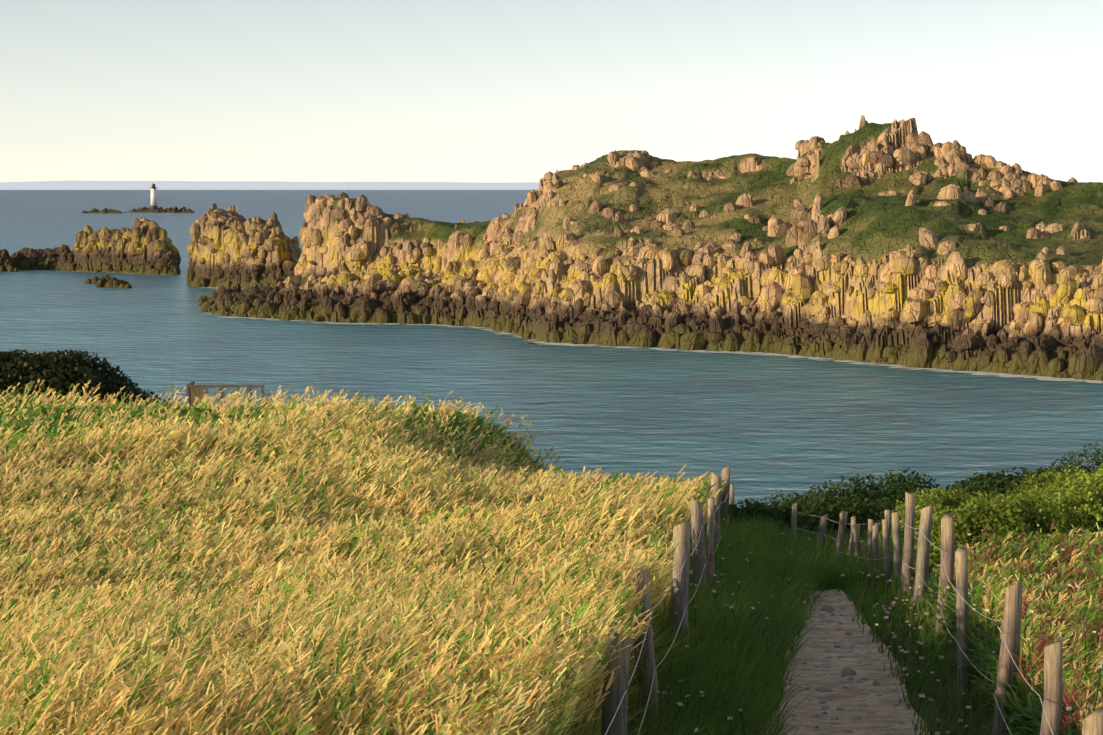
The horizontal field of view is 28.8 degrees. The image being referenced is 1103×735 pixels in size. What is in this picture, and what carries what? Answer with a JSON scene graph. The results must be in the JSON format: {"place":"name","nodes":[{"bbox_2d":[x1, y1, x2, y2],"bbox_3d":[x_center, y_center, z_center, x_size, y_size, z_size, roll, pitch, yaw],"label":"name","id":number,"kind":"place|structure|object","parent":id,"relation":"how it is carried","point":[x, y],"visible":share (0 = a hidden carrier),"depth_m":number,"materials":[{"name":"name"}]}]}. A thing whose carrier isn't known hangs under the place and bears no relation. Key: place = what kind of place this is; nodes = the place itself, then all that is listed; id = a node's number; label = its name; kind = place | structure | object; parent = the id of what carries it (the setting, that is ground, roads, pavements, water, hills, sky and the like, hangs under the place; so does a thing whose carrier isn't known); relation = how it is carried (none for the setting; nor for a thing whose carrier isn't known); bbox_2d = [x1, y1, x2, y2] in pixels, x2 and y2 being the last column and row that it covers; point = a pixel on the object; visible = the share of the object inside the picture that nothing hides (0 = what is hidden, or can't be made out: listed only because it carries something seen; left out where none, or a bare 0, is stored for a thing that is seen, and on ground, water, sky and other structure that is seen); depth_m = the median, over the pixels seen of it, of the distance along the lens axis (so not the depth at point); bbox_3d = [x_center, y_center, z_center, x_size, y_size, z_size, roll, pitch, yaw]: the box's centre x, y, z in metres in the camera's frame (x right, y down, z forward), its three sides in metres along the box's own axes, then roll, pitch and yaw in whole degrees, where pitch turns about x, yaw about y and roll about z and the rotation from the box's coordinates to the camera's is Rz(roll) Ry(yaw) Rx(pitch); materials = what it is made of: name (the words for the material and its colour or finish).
{"place":"outdoors","nodes":[
{"label":"outdoors","id":0,"kind":"place"},
{"bbox_2d":[0,190,1102,509],"bbox_3d":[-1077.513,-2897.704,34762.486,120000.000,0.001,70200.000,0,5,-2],"label":"sea","id":1,"kind":"structure","parent":0,"point":[766,426],"depth_m":393.19,"materials":[{"name":"liquid"}]},
{"bbox_2d":[82,206,194,212],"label":"reef blocks","id":2,"kind":"structure","parent":1,"relation":"in","point":[174,209],"depth_m":2886.69,"materials":[{"name":"brown stone"}]},
{"bbox_2d":[150,182,157,209],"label":"lighthouse","id":3,"kind":"object","parent":2,"relation":"on","point":[153,206],"visible":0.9,"depth_m":2918.87,"materials":[{"name":"white paint"}]},
{"bbox_2d":[92,209,188,212],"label":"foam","id":4,"kind":"object","parent":1,"relation":"in","point":[146,211],"visible":0.27,"depth_m":2902.78,"materials":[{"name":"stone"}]},
{"bbox_2d":[0,115,1102,380],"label":"island rocks","id":5,"kind":"object","parent":1,"relation":"in","point":[874,225],"visible":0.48,"depth_m":497.25,"materials":[{"name":"stone"}]},
{"bbox_2d":[0,181,1102,189],"bbox_3d":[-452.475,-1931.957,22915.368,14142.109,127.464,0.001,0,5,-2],"label":"coast","id":6,"kind":"structure","parent":1,"relation":"in","point":[160,185],"depth_m":22831.69,"materials":[{"name":"blue"}]},
{"bbox_2d":[72,271,1102,382],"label":"sea foam flecks","id":7,"kind":"object","parent":1,"relation":"on","point":[963,372],"visible":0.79,"depth_m":450.87,"materials":[{"name":"white liquid"}]},
{"bbox_2d":[0,0,1102,182],"label":"sky","id":8,"kind":"structure","parent":0,"point":[480,91],"materials":[{"name":"white"}]},
{"bbox_2d":[628,589,992,734],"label":"wildflowers","id":9,"kind":"object","parent":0,"point":[942,706],"depth_m":19.66,"materials":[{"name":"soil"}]},
{"bbox_2d":[186,381,263,407],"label":"shelter timber","id":10,"kind":"object","parent":9,"relation":"on","point":[193,390],"visible":0.35,"depth_m":74.63,"materials":[{"name":"brown wood"}]},
{"bbox_2d":[205,387,261,406],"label":"shelter glass panes","id":11,"kind":"object","parent":10,"relation":"in","point":[212,391],"visible":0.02,"depth_m":74.68,"materials":[{"name":"clear glass"}]},
{"bbox_2d":[0,375,567,479],"bbox_3d":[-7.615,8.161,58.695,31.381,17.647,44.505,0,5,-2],"label":"grass","id":12,"kind":"structure","parent":9,"relation":"on","point":[407,410],"depth_m":59.97,"materials":[{"name":"green plant"}]},
{"bbox_2d":[0,532,703,734],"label":"golden grass","id":13,"kind":"structure","parent":9,"relation":"on","point":[147,654],"depth_m":12.81,"materials":[{"name":"yellow plant"}]},
{"bbox_2d":[0,394,732,734],"bbox_3d":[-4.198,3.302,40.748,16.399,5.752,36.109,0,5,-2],"label":"golden grass","id":14,"kind":"structure","parent":9,"relation":"on","point":[369,464],"depth_m":31.57,"materials":[{"name":"yellow plant"}]},
{"bbox_2d":[0,349,1102,544],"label":"bushes","id":15,"kind":"object","parent":9,"relation":"on","point":[62,371],"visible":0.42,"depth_m":39.50,"materials":[{"name":"green plant"}]},
{"bbox_2d":[588,510,1013,734],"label":"verge grass","id":16,"kind":"structure","parent":9,"relation":"on","point":[812,564],"depth_m":23.20,"materials":[{"name":"green plant"}]},
{"bbox_2d":[628,518,1016,734],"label":"grass tufts","id":17,"kind":"object","parent":9,"relation":"on","point":[903,668],"visible":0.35,"depth_m":22.52,"materials":[{"name":"green plant"}]},
{"bbox_2d":[780,589,912,734],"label":"path stones","id":18,"kind":"object","parent":9,"relation":"on","point":[846,671],"visible":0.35,"depth_m":22.37,"materials":[{"name":"grey stone"}]},
{"bbox_2d":[601,466,1102,734],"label":"fence posts","id":19,"kind":"object","parent":9,"relation":"on","point":[1053,686],"visible":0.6,"depth_m":19.86,"materials":[{"name":"wood"}]},
{"bbox_2d":[605,490,1052,734],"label":"fence wires","id":20,"kind":"object","parent":19,"relation":"attached to","point":[851,555],"visible":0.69,"depth_m":18.27,"materials":[{"name":"grey metal"}]},
{"bbox_2d":[872,463,1102,583],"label":"scrub","id":21,"kind":"object","parent":9,"relation":"on","point":[1058,502],"visible":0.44,"depth_m":29.85,"materials":[{"name":"green plant"}]},
{"bbox_2d":[917,525,1102,734],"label":"herb leaves","id":22,"kind":"object","parent":9,"relation":"on","point":[984,649],"visible":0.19,"depth_m":18.09,"materials":[{"name":"green plant"}]},
{"bbox_2d":[942,522,1102,734],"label":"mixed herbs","id":23,"kind":"object","parent":9,"relation":"on","point":[1059,614],"visible":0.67,"depth_m":19.47,"materials":[{"name":"green plant"}]},
{"bbox_2d":[762,587,929,734],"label":"foot path","id":24,"kind":"structure","parent":0,"point":[884,713],"depth_m":21.28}
]}

